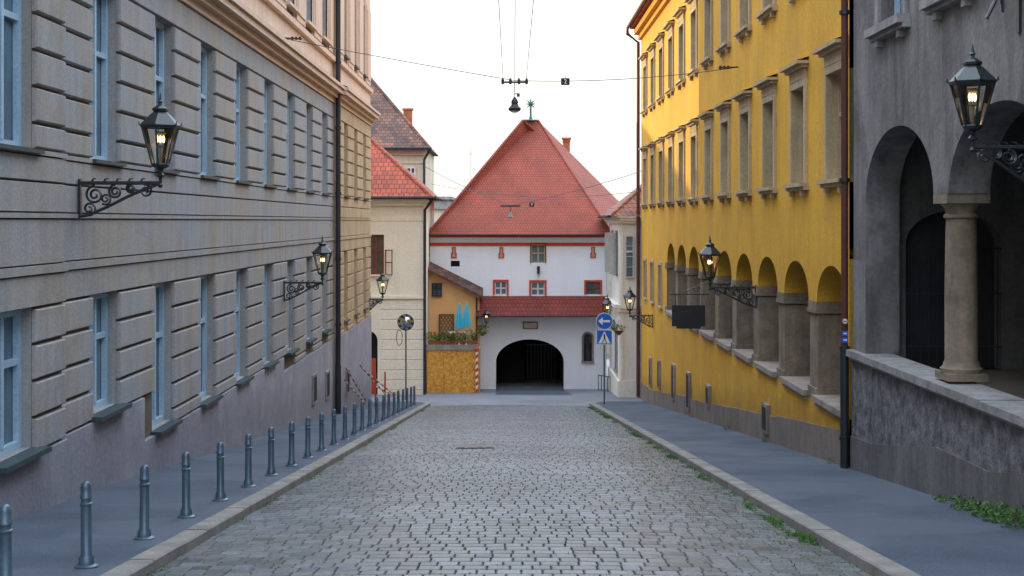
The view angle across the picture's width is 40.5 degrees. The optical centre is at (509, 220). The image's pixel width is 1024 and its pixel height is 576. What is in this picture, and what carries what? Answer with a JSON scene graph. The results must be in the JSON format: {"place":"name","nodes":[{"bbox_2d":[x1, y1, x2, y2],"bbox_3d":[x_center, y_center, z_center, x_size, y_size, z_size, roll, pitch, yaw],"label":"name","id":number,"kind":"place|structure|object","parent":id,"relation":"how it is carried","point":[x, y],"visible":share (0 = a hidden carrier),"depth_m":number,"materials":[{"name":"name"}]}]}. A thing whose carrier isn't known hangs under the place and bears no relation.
{"place":"outdoors","nodes":[
{"label":"outdoors","id":0,"kind":"place"},
{"bbox_2d":[11,401,423,575],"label":"pavement","id":1,"kind":"structure","parent":0,"point":[46,542],"depth_m":15.96,"materials":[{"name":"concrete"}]},
{"bbox_2d":[0,504,12,575],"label":"bollard","id":2,"kind":"object","parent":1,"relation":"on","point":[6,530],"visible":1,"depth_m":9.51,"materials":[{"name":"metal"}]},
{"bbox_2d":[74,481,97,568],"bbox_3d":[-3.460,2.485,11.323,0.187,0.720,0.190,-1,-1,5],"label":"bollard","id":3,"kind":"object","parent":1,"relation":"on","point":[86,559],"visible":0.98,"depth_m":11.29,"materials":[{"name":"metal"}]},
{"bbox_2d":[134,464,154,539],"bbox_3d":[-3.449,2.660,13.087,0.190,0.720,0.187,1,1,42],"label":"bollard","id":4,"kind":"object","parent":1,"relation":"on","point":[144,531],"visible":0.99,"depth_m":13.05,"materials":[{"name":"metal"}]},
{"bbox_2d":[177,452,194,518],"bbox_3d":[-3.470,2.835,14.860,0.190,0.720,0.187,0,0,-22],"label":"bollard","id":5,"kind":"object","parent":1,"relation":"on","point":[186,511],"visible":1,"depth_m":14.82,"materials":[{"name":"metal"}]},
{"bbox_2d":[213,442,228,500],"bbox_3d":[-3.471,3.010,16.631,0.187,0.720,0.190,0,0,11],"label":"bollard","id":6,"kind":"object","parent":1,"relation":"on","point":[220,494],"visible":1,"depth_m":16.59,"materials":[{"name":"metal"}]},
{"bbox_2d":[241,434,255,486],"bbox_3d":[-3.469,3.185,18.398,0.190,0.720,0.187,0,0,13],"label":"bollard","id":7,"kind":"object","parent":1,"relation":"on","point":[248,481],"visible":0.98,"depth_m":18.36,"materials":[{"name":"metal"}]},
{"bbox_2d":[265,427,277,475],"bbox_3d":[-3.471,3.360,20.168,0.187,0.720,0.190,0,0,18],"label":"bollard","id":8,"kind":"object","parent":1,"relation":"on","point":[271,470],"visible":0.99,"depth_m":20.13,"materials":[{"name":"metal"}]},
{"bbox_2d":[285,421,297,465],"bbox_3d":[-3.453,3.534,21.941,0.190,0.720,0.187,0,0,-24],"label":"bollard","id":9,"kind":"object","parent":1,"relation":"on","point":[291,460],"visible":1,"depth_m":21.90,"materials":[{"name":"metal"}]},
{"bbox_2d":[302,417,312,457],"bbox_3d":[-3.454,3.709,23.713,0.187,0.720,0.190,0,-1,7],"label":"bollard","id":10,"kind":"object","parent":1,"relation":"on","point":[307,454],"visible":0.98,"depth_m":23.68,"materials":[{"name":"metal"}]},
{"bbox_2d":[316,413,326,450],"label":"bollard","id":11,"kind":"object","parent":1,"relation":"on","point":[321,446],"visible":0.99,"depth_m":25.45,"materials":[{"name":"metal"}]},
{"bbox_2d":[329,409,338,444],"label":"bollard","id":12,"kind":"object","parent":1,"relation":"on","point":[333,440],"visible":1,"depth_m":27.21,"materials":[{"name":"metal"}]},
{"bbox_2d":[340,406,348,439],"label":"bollard","id":13,"kind":"object","parent":1,"relation":"on","point":[344,436],"visible":0.99,"depth_m":28.98,"materials":[{"name":"metal"}]},
{"bbox_2d":[350,403,358,434],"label":"bollard","id":14,"kind":"object","parent":1,"relation":"on","point":[354,426],"visible":0.98,"depth_m":30.75,"materials":[{"name":"metal"}]},
{"bbox_2d":[358,401,365,430],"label":"bollard","id":15,"kind":"object","parent":1,"relation":"on","point":[362,427],"visible":0.99,"depth_m":32.52,"materials":[{"name":"metal"}]},
{"bbox_2d":[366,399,373,426],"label":"bollard","id":16,"kind":"object","parent":1,"relation":"on","point":[369,423],"visible":0.98,"depth_m":34.29,"materials":[{"name":"metal"}]},
{"bbox_2d":[344,365,405,405],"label":"red barrier rails","id":17,"kind":"object","parent":1,"relation":"on","point":[384,391],"visible":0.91,"depth_m":48.28,"materials":[{"name":"metal"}]},
{"bbox_2d":[373,397,379,423],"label":"bollard","id":18,"kind":"object","parent":1,"relation":"on","point":[376,420],"visible":0.99,"depth_m":36.06,"materials":[{"name":"metal"}]},
{"bbox_2d":[380,395,386,420],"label":"bollard","id":19,"kind":"object","parent":1,"relation":"on","point":[383,417],"visible":0.98,"depth_m":37.83,"materials":[{"name":"metal"}]},
{"bbox_2d":[386,393,391,417],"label":"bollard","id":20,"kind":"object","parent":1,"relation":"on","point":[388,406],"visible":0.95,"depth_m":39.60,"materials":[{"name":"metal"}]},
{"bbox_2d":[370,0,641,200],"label":"sky","id":21,"kind":"structure","parent":0,"point":[464,118],"materials":[{"name":"white"}]},
{"bbox_2d":[371,359,642,405],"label":"cross street","id":22,"kind":"structure","parent":0,"point":[581,397],"depth_m":56.23,"materials":[{"name":"asphalt"}]},
{"bbox_2d":[396,314,413,399],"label":"traffic mirror","id":23,"kind":"object","parent":22,"relation":"on","point":[405,322],"visible":0.99,"depth_m":53.88,"materials":[{"name":"metal"}]},
{"bbox_2d":[426,345,479,392],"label":"site hoarding","id":24,"kind":"object","parent":22,"relation":"on","point":[451,368],"visible":0.97,"depth_m":59.31,"materials":[{"name":"wood"}]},
{"bbox_2d":[474,347,478,391],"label":"striped barrier post","id":25,"kind":"object","parent":22,"relation":"on","point":[476,349],"visible":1,"depth_m":59.00,"materials":[{"name":"metal"}]},
{"bbox_2d":[152,405,869,575],"bbox_3d":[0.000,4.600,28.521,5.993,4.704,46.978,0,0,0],"label":"cobbled road","id":26,"kind":"structure","parent":0,"point":[238,538],"depth_m":15.51,"materials":[{"name":"stone"}]},
{"bbox_2d":[456,443,494,447],"bbox_3d":[-0.675,4.454,27.450,0.750,0.144,1.300,0,0,0],"label":"manhole cover","id":27,"kind":"object","parent":26,"relation":"on","point":[478,445],"visible":1,"depth_m":27.31,"materials":[{"name":"metal"}]},
{"bbox_2d":[147,406,873,575],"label":"grass","id":28,"kind":"structure","parent":26,"relation":"on","point":[806,538],"depth_m":17.11,"materials":[{"name":"green plant"}]},
{"bbox_2d":[495,389,571,394],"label":"passage path","id":29,"kind":"structure","parent":0,"point":[531,392],"depth_m":59.35,"materials":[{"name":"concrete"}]},
{"bbox_2d":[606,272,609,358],"bbox_3d":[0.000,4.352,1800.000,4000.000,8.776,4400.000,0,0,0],"label":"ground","id":30,"kind":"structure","parent":0,"point":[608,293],"depth_m":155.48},
{"bbox_2d":[0,0,380,518],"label":"town house","id":31,"kind":"structure","parent":30,"relation":"on","point":[164,326],"depth_m":22.37,"materials":[{"name":"paint"}]},
{"bbox_2d":[0,0,44,153],"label":"window","id":32,"kind":"structure","parent":31,"relation":"in","point":[10,10],"depth_m":15.34,"materials":[{"name":"blue glass"}]},
{"bbox_2d":[0,310,51,473],"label":"window","id":33,"kind":"structure","parent":31,"relation":"in","point":[10,322],"depth_m":15.28,"materials":[{"name":"blue glass"}]},
{"bbox_2d":[90,0,126,166],"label":"window","id":34,"kind":"structure","parent":31,"relation":"in","point":[99,72],"depth_m":19.04,"materials":[{"name":"blue glass"}]},
{"bbox_2d":[88,292,131,421],"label":"window","id":35,"kind":"structure","parent":31,"relation":"in","point":[99,327],"depth_m":18.99,"materials":[{"name":"blue glass"}]},
{"bbox_2d":[78,93,181,218],"bbox_3d":[-4.751,-0.807,17.300,1.264,1.570,0.556,0,0,0],"label":"street lamp","id":36,"kind":"object","parent":31,"relation":"attached to","point":[159,117],"visible":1,"depth_m":17.29,"materials":[{"name":"black metal"}]},
{"bbox_2d":[152,20,179,173],"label":"window","id":37,"kind":"structure","parent":31,"relation":"in","point":[159,27],"depth_m":22.23,"materials":[{"name":"blue glass"}]},
{"bbox_2d":[150,282,182,435],"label":"window","id":38,"kind":"structure","parent":31,"relation":"in","point":[158,394],"depth_m":22.18,"materials":[{"name":"blue glass"}]},
{"bbox_2d":[198,46,219,179],"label":"window","id":39,"kind":"structure","parent":31,"relation":"in","point":[203,64],"depth_m":25.36,"materials":[{"name":"blue glass"}]},
{"bbox_2d":[197,275,222,407],"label":"window","id":40,"kind":"structure","parent":31,"relation":"in","point":[213,399],"depth_m":25.36,"materials":[{"name":"blue glass"}]},
{"bbox_2d":[234,66,251,184],"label":"window","id":41,"kind":"structure","parent":31,"relation":"in","point":[237,102],"depth_m":28.49,"materials":[{"name":"blue glass"}]},
{"bbox_2d":[234,269,253,386],"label":"window","id":42,"kind":"structure","parent":31,"relation":"in","point":[246,379],"depth_m":28.49,"materials":[{"name":"blue glass"}]},
{"bbox_2d":[262,82,276,187],"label":"window","id":43,"kind":"structure","parent":31,"relation":"in","point":[265,95],"depth_m":31.62,"materials":[{"name":"blue glass"}]},
{"bbox_2d":[262,264,279,369],"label":"window","id":44,"kind":"structure","parent":31,"relation":"in","point":[271,364],"depth_m":31.62,"materials":[{"name":"blue glass"}]},
{"bbox_2d":[285,95,297,190],"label":"window","id":45,"kind":"structure","parent":31,"relation":"in","point":[287,107],"depth_m":34.75,"materials":[{"name":"blue glass"}]},
{"bbox_2d":[284,260,299,355],"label":"window","id":46,"kind":"structure","parent":31,"relation":"in","point":[289,353],"depth_m":34.75,"materials":[{"name":"blue glass"}]},
{"bbox_2d":[286,0,300,13],"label":"window","id":47,"kind":"structure","parent":31,"relation":"in","point":[291,6],"depth_m":34.26,"materials":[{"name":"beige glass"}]},
{"bbox_2d":[284,236,332,301],"bbox_3d":[-4.801,1.137,33.000,1.164,1.570,0.556,0,0,0],"label":"street lamp","id":48,"kind":"object","parent":31,"relation":"attached to","point":[322,248],"visible":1,"depth_m":32.98,"materials":[{"name":"black metal"}]},
{"bbox_2d":[304,106,315,192],"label":"window","id":49,"kind":"structure","parent":31,"relation":"in","point":[306,106],"depth_m":37.91,"materials":[{"name":"blue glass"}]},
{"bbox_2d":[304,257,316,343],"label":"window","id":50,"kind":"structure","parent":31,"relation":"in","point":[311,340],"depth_m":37.91,"materials":[{"name":"blue glass"}]},
{"bbox_2d":[306,0,317,30],"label":"window","id":51,"kind":"structure","parent":31,"relation":"in","point":[309,24],"depth_m":37.91,"materials":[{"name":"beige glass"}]},
{"bbox_2d":[312,373,316,404],"bbox_3d":[-5.357,4.600,37.950,0.085,0.800,0.700,0,0,0],"label":"basement window","id":52,"kind":"structure","parent":31,"relation":"in","point":[314,377],"depth_m":37.73,"materials":[{"name":"stone"}]},
{"bbox_2d":[322,0,331,45],"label":"window","id":53,"kind":"structure","parent":31,"relation":"in","point":[325,39],"depth_m":41.09,"materials":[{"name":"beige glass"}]},
{"bbox_2d":[325,370,329,399],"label":"basement window","id":54,"kind":"structure","parent":31,"relation":"in","point":[327,374],"depth_m":40.41,"materials":[{"name":"stone"}]},
{"bbox_2d":[346,368,349,394],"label":"basement window","id":55,"kind":"structure","parent":31,"relation":"in","point":[347,374],"depth_m":44.58,"materials":[{"name":"stone"}]},
{"bbox_2d":[368,269,388,309],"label":"street lamp","id":56,"kind":"object","parent":31,"relation":"attached to","point":[382,277],"visible":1,"depth_m":52.18,"materials":[{"name":"black metal"}]},
{"bbox_2d":[285,0,737,83],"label":"overhead wire","id":57,"kind":"object","parent":31,"relation":"attached to","point":[518,81],"visible":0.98,"depth_m":32.47,"materials":[{"name":"black metal"}]},
{"bbox_2d":[508,83,520,112],"bbox_3d":[0.113,-2.881,32.500,0.300,0.692,0.300,0,0,0],"label":"hanging lamp","id":58,"kind":"object","parent":57,"relation":"hanging from","point":[514,107],"visible":1,"depth_m":32.43,"materials":[{"name":"black metal"}]},
{"bbox_2d":[100,401,429,575],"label":"kerb","id":59,"kind":"structure","parent":30,"relation":"on","point":[156,557],"depth_m":15.16,"materials":[{"name":"stone"}]},
{"bbox_2d":[370,77,437,191],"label":"old house","id":60,"kind":"structure","parent":30,"relation":"on","point":[396,135],"depth_m":75.44,"materials":[{"name":"brown tile"}]},
{"bbox_2d":[369,137,443,394],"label":"white house","id":61,"kind":"structure","parent":30,"relation":"on","point":[403,199],"depth_m":58.00,"materials":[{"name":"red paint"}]},
{"bbox_2d":[371,330,377,393],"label":"door","id":62,"kind":"structure","parent":61,"relation":"in","point":[374,333],"depth_m":58.20,"materials":[{"name":"red paint"}]},
{"bbox_2d":[369,235,385,275],"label":"window","id":63,"kind":"structure","parent":61,"relation":"in","point":[377,241],"depth_m":58.19,"materials":[{"name":"wood"}]},
{"bbox_2d":[434,206,448,222],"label":"apartment block","id":64,"kind":"structure","parent":30,"relation":"on","point":[439,211],"depth_m":120.00,"materials":[{"name":"stone"}]},
{"bbox_2d":[434,196,454,205],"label":"apartment block","id":65,"kind":"structure","parent":30,"relation":"on","point":[448,200],"depth_m":140.00,"materials":[{"name":"stone"}]},
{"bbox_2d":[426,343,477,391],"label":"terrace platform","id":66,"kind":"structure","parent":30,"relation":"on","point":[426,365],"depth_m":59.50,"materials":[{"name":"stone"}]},
{"bbox_2d":[439,314,453,339],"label":"garden trellis","id":67,"kind":"object","parent":66,"relation":"on","point":[445,323],"visible":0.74,"depth_m":61.17,"materials":[{"name":"brown wood"}]},
{"bbox_2d":[455,303,463,344],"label":"parasol","id":68,"kind":"object","parent":66,"relation":"on","point":[458,321],"visible":0.86,"depth_m":60.12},
{"bbox_2d":[462,301,470,344],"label":"parasol","id":69,"kind":"object","parent":66,"relation":"on","point":[466,322],"visible":0.81,"depth_m":60.12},
{"bbox_2d":[428,261,482,389],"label":"orange annex","id":70,"kind":"object","parent":30,"relation":"on","point":[449,291],"visible":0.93,"depth_m":61.30,"materials":[{"name":"brown paint"}]},
{"bbox_2d":[432,283,441,296],"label":"window","id":71,"kind":"structure","parent":70,"relation":"in","point":[436,287],"depth_m":61.19,"materials":[{"name":"brown glass"}]},
{"bbox_2d":[429,98,618,388],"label":"gate tower","id":72,"kind":"structure","parent":30,"relation":"on","point":[537,273],"depth_m":62.00,"materials":[{"name":"white paint"}]},
{"bbox_2d":[493,280,508,294],"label":"window","id":73,"kind":"structure","parent":72,"relation":"in","point":[500,287],"depth_m":62.03,"materials":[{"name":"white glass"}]},
{"bbox_2d":[530,243,545,262],"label":"window","id":74,"kind":"structure","parent":72,"relation":"in","point":[537,254],"depth_m":62.11,"materials":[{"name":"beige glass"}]},
{"bbox_2d":[529,280,546,295],"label":"window","id":75,"kind":"structure","parent":72,"relation":"in","point":[536,287],"depth_m":62.03,"materials":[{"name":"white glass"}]},
{"bbox_2d":[584,336,591,360],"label":"statue","id":76,"kind":"object","parent":72,"relation":"in","point":[587,346],"visible":1,"depth_m":61.95,"materials":[{"name":"grey metal"}]},
{"bbox_2d":[584,280,601,293],"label":"window","id":77,"kind":"structure","parent":72,"relation":"in","point":[590,286],"depth_m":62.03,"materials":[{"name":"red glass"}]},
{"bbox_2d":[597,185,640,397],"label":"pale house","id":78,"kind":"structure","parent":30,"relation":"on","point":[620,246],"depth_m":56.30,"materials":[{"name":"white paint"}]},
{"bbox_2d":[601,294,615,329],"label":"street lamp","id":79,"kind":"object","parent":78,"relation":"attached to","point":[607,302],"visible":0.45,"depth_m":58.22,"materials":[{"name":"black metal"}]},
{"bbox_2d":[613,230,617,275],"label":"window","id":80,"kind":"structure","parent":78,"relation":"in","point":[616,231],"depth_m":57.20,"materials":[{"name":"white glass"}]},
{"bbox_2d":[613,326,617,372],"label":"window","id":81,"kind":"structure","parent":78,"relation":"in","point":[615,369],"depth_m":57.22,"materials":[{"name":"white glass"}]},
{"bbox_2d":[611,319,625,334],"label":"hanging basket","id":82,"kind":"object","parent":78,"relation":"hanging from","point":[619,331],"visible":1,"depth_m":55.42,"materials":[{"name":"green plant"}]},
{"bbox_2d":[625,236,633,277],"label":"window","id":83,"kind":"structure","parent":78,"relation":"in","point":[629,240],"depth_m":56.26,"materials":[{"name":"white glass"}]},
{"bbox_2d":[626,0,853,467],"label":"yellow building","id":84,"kind":"structure","parent":30,"relation":"on","point":[747,165],"depth_m":30.41,"materials":[{"name":"paint"}]},
{"bbox_2d":[424,166,640,217],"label":"distant wire","id":85,"kind":"object","parent":84,"relation":"attached to","point":[510,215],"visible":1,"depth_m":55.97,"materials":[{"name":"black metal"}]},
{"bbox_2d":[624,287,652,327],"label":"street lamp","id":86,"kind":"object","parent":84,"relation":"attached to","point":[629,294],"visible":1,"depth_m":51.18,"materials":[{"name":"black metal"}]},
{"bbox_2d":[638,146,647,208],"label":"window","id":87,"kind":"structure","parent":84,"relation":"in","point":[643,149],"depth_m":53.40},
{"bbox_2d":[638,52,647,117],"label":"window","id":88,"kind":"structure","parent":84,"relation":"in","point":[643,57],"depth_m":53.42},
{"bbox_2d":[642,258,646,299],"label":"window","id":89,"kind":"structure","parent":84,"relation":"in","point":[644,297],"depth_m":53.67,"materials":[{"name":"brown wood"}]},
{"bbox_2d":[645,141,655,208],"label":"window","id":90,"kind":"structure","parent":84,"relation":"in","point":[651,145],"depth_m":51.24,"materials":[{"name":"stone"}]},
{"bbox_2d":[645,42,655,111],"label":"window","id":91,"kind":"structure","parent":84,"relation":"in","point":[651,47],"depth_m":51.07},
{"bbox_2d":[649,357,651,386],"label":"basement window","id":92,"kind":"structure","parent":84,"relation":"in","point":[650,358],"depth_m":51.60,"materials":[{"name":"stone"}]},
{"bbox_2d":[648,259,653,303],"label":"window","id":93,"kind":"structure","parent":84,"relation":"in","point":[651,301],"depth_m":51.04,"materials":[{"name":"beige stone"}]},
{"bbox_2d":[653,137,664,207],"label":"window","id":94,"kind":"structure","parent":84,"relation":"in","point":[660,141],"depth_m":47.96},
{"bbox_2d":[653,31,664,104],"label":"window","id":95,"kind":"structure","parent":84,"relation":"in","point":[659,38],"depth_m":47.95,"materials":[{"name":"stone"}]},
{"bbox_2d":[657,359,660,388],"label":"basement window","id":96,"kind":"structure","parent":84,"relation":"in","point":[658,360],"depth_m":48.65,"materials":[{"name":"stone"}]},
{"bbox_2d":[656,262,662,308],"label":"window","id":97,"kind":"structure","parent":84,"relation":"in","point":[659,263],"depth_m":49.10,"materials":[{"name":"beige stone"}]},
{"bbox_2d":[662,131,673,206],"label":"window","id":98,"kind":"structure","parent":84,"relation":"in","point":[669,136],"depth_m":45.00,"materials":[{"name":"stone"}]},
{"bbox_2d":[662,19,673,97],"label":"window","id":99,"kind":"structure","parent":84,"relation":"in","point":[669,26],"depth_m":45.02,"materials":[{"name":"stone"}]},
{"bbox_2d":[671,363,675,400],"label":"basement window","id":100,"kind":"structure","parent":84,"relation":"in","point":[673,367],"depth_m":44.30,"materials":[{"name":"stone"}]},
{"bbox_2d":[672,125,685,205],"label":"window","id":101,"kind":"structure","parent":84,"relation":"in","point":[680,130],"depth_m":42.16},
{"bbox_2d":[672,5,685,89],"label":"window","id":102,"kind":"structure","parent":84,"relation":"in","point":[679,14],"depth_m":42.26,"materials":[{"name":"stone"}]},
{"bbox_2d":[686,371,690,410],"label":"basement window","id":103,"kind":"structure","parent":84,"relation":"in","point":[688,374],"depth_m":40.50,"materials":[{"name":"stone"}]},
{"bbox_2d":[670,281,709,328],"bbox_3d":[4.777,2.224,36.800,1.055,1.271,0.080,0,0,0],"label":"hanging sign","id":104,"kind":"object","parent":84,"relation":"attached to","point":[688,316],"visible":0.96,"depth_m":36.77,"materials":[{"name":"black metal"}]},
{"bbox_2d":[684,117,698,204],"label":"window","id":105,"kind":"structure","parent":84,"relation":"in","point":[692,123],"depth_m":39.35,"materials":[{"name":"stone"}]},
{"bbox_2d":[684,0,698,80],"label":"window","id":106,"kind":"structure","parent":84,"relation":"in","point":[693,3],"depth_m":39.63,"materials":[{"name":"stone"}]},
{"bbox_2d":[697,109,713,203],"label":"window","id":107,"kind":"structure","parent":84,"relation":"in","point":[707,116],"depth_m":36.29,"materials":[{"name":"stone"}]},
{"bbox_2d":[699,0,713,69],"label":"window","id":108,"kind":"structure","parent":84,"relation":"in","point":[707,60],"depth_m":36.29,"materials":[{"name":"stone"}]},
{"bbox_2d":[705,384,710,406],"bbox_3d":[5.255,4.625,36.750,0.090,0.550,0.500,0,0,0],"label":"basement window","id":109,"kind":"structure","parent":84,"relation":"in","point":[707,387],"depth_m":36.57,"materials":[{"name":"stone"}]},
{"bbox_2d":[712,99,730,202],"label":"window","id":110,"kind":"structure","parent":84,"relation":"in","point":[723,107],"depth_m":33.68,"materials":[{"name":"stone"}]},
{"bbox_2d":[715,0,730,56],"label":"window","id":111,"kind":"structure","parent":84,"relation":"in","point":[724,46],"depth_m":33.68,"materials":[{"name":"stone"}]},
{"bbox_2d":[698,237,756,307],"bbox_3d":[4.680,1.098,29.800,1.247,1.570,0.556,0,0,0],"label":"street lamp","id":112,"kind":"object","parent":84,"relation":"attached to","point":[709,249],"visible":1,"depth_m":29.78,"materials":[{"name":"black metal"}]},
{"bbox_2d":[731,87,751,200],"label":"window","id":113,"kind":"structure","parent":84,"relation":"in","point":[743,97],"depth_m":30.77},
{"bbox_2d":[733,0,751,42],"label":"window","id":114,"kind":"structure","parent":84,"relation":"in","point":[745,30],"depth_m":30.89,"materials":[{"name":"stone"}]},
{"bbox_2d":[752,74,777,198],"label":"window","id":115,"kind":"structure","parent":84,"relation":"in","point":[767,86],"depth_m":27.99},
{"bbox_2d":[761,402,769,434],"bbox_3d":[5.255,4.050,28.475,0.090,0.600,0.550,0,0,0],"label":"basement window","id":116,"kind":"structure","parent":84,"relation":"in","point":[765,407],"depth_m":28.29,"materials":[{"name":"stone"}]},
{"bbox_2d":[755,0,777,24],"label":"window","id":117,"kind":"structure","parent":84,"relation":"in","point":[768,11],"depth_m":28.10,"materials":[{"name":"stone"}]},
{"bbox_2d":[779,56,808,196],"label":"window","id":118,"kind":"structure","parent":84,"relation":"in","point":[796,71],"depth_m":25.27,"materials":[{"name":"stone"}]},
{"bbox_2d":[812,37,853,193],"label":"window","id":119,"kind":"structure","parent":84,"relation":"in","point":[830,51],"depth_m":22.99,"materials":[{"name":"stone"}]},
{"bbox_2d":[589,401,920,575],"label":"kerb","id":120,"kind":"structure","parent":30,"relation":"on","point":[863,558],"depth_m":15.15,"materials":[{"name":"stone"}]},
{"bbox_2d":[846,0,1023,523],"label":"grey building","id":121,"kind":"structure","parent":30,"relation":"on","point":[935,354],"depth_m":19.00,"materials":[{"name":"paint"}]},
{"bbox_2d":[864,0,910,47],"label":"window","id":122,"kind":"structure","parent":121,"relation":"in","point":[896,24],"depth_m":19.10,"materials":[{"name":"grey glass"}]},
{"bbox_2d":[919,0,972,20],"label":"window","id":123,"kind":"structure","parent":121,"relation":"in","point":[934,8],"depth_m":16.91,"materials":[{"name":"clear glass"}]},
{"bbox_2d":[906,212,993,367],"bbox_3d":[6.700,1.025,21.300,1.600,2.450,0.100,0,0,0],"label":"dark doorway","id":124,"kind":"structure","parent":121,"relation":"in","point":[929,231],"depth_m":21.25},
{"bbox_2d":[946,44,1023,182],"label":"street lamp","id":125,"kind":"object","parent":121,"relation":"attached to","point":[972,72],"visible":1,"depth_m":13.89,"materials":[{"name":"black metal"}]},
{"bbox_2d":[985,0,1021,33],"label":"bracket","id":126,"kind":"object","parent":121,"relation":"attached to","point":[1018,15],"depth_m":14.38,"materials":[{"name":"black metal"}]},
{"bbox_2d":[596,401,1023,575],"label":"pavement","id":127,"kind":"structure","parent":0,"point":[920,533],"depth_m":16.29,"materials":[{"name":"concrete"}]},
{"bbox_2d":[596,313,612,403],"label":"road sign","id":128,"kind":"object","parent":127,"relation":"on","point":[604,321],"visible":1,"depth_m":50.94,"materials":[{"name":"metal"}]},
{"bbox_2d":[949,494,976,510],"bbox_3d":[5.109,3.175,15.605,0.339,0.202,0.318,0,0,0],"label":"weed clump","id":129,"kind":"object","parent":127,"relation":"on","point":[965,505],"visible":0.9,"depth_m":15.58,"materials":[{"name":"green plant"}]},
{"bbox_2d":[963,500,995,516],"bbox_3d":[5.099,3.123,14.993,0.325,0.204,0.311,0,0,-44],"label":"weed clump","id":130,"kind":"object","parent":127,"relation":"on","point":[973,513],"visible":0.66,"depth_m":14.98,"materials":[{"name":"green plant"}]},
{"bbox_2d":[978,501,1016,522],"bbox_3d":[5.098,3.061,14.492,0.398,0.242,0.436,0,0,0],"label":"weed clump","id":131,"kind":"object","parent":127,"relation":"on","point":[988,513],"visible":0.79,"depth_m":14.47,"materials":[{"name":"green plant"}]},
{"bbox_2d":[996,505,1023,529],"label":"weed clump","id":132,"kind":"object","parent":127,"relation":"on","point":[1010,513],"visible":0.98,"depth_m":13.90,"materials":[{"name":"green plant"}]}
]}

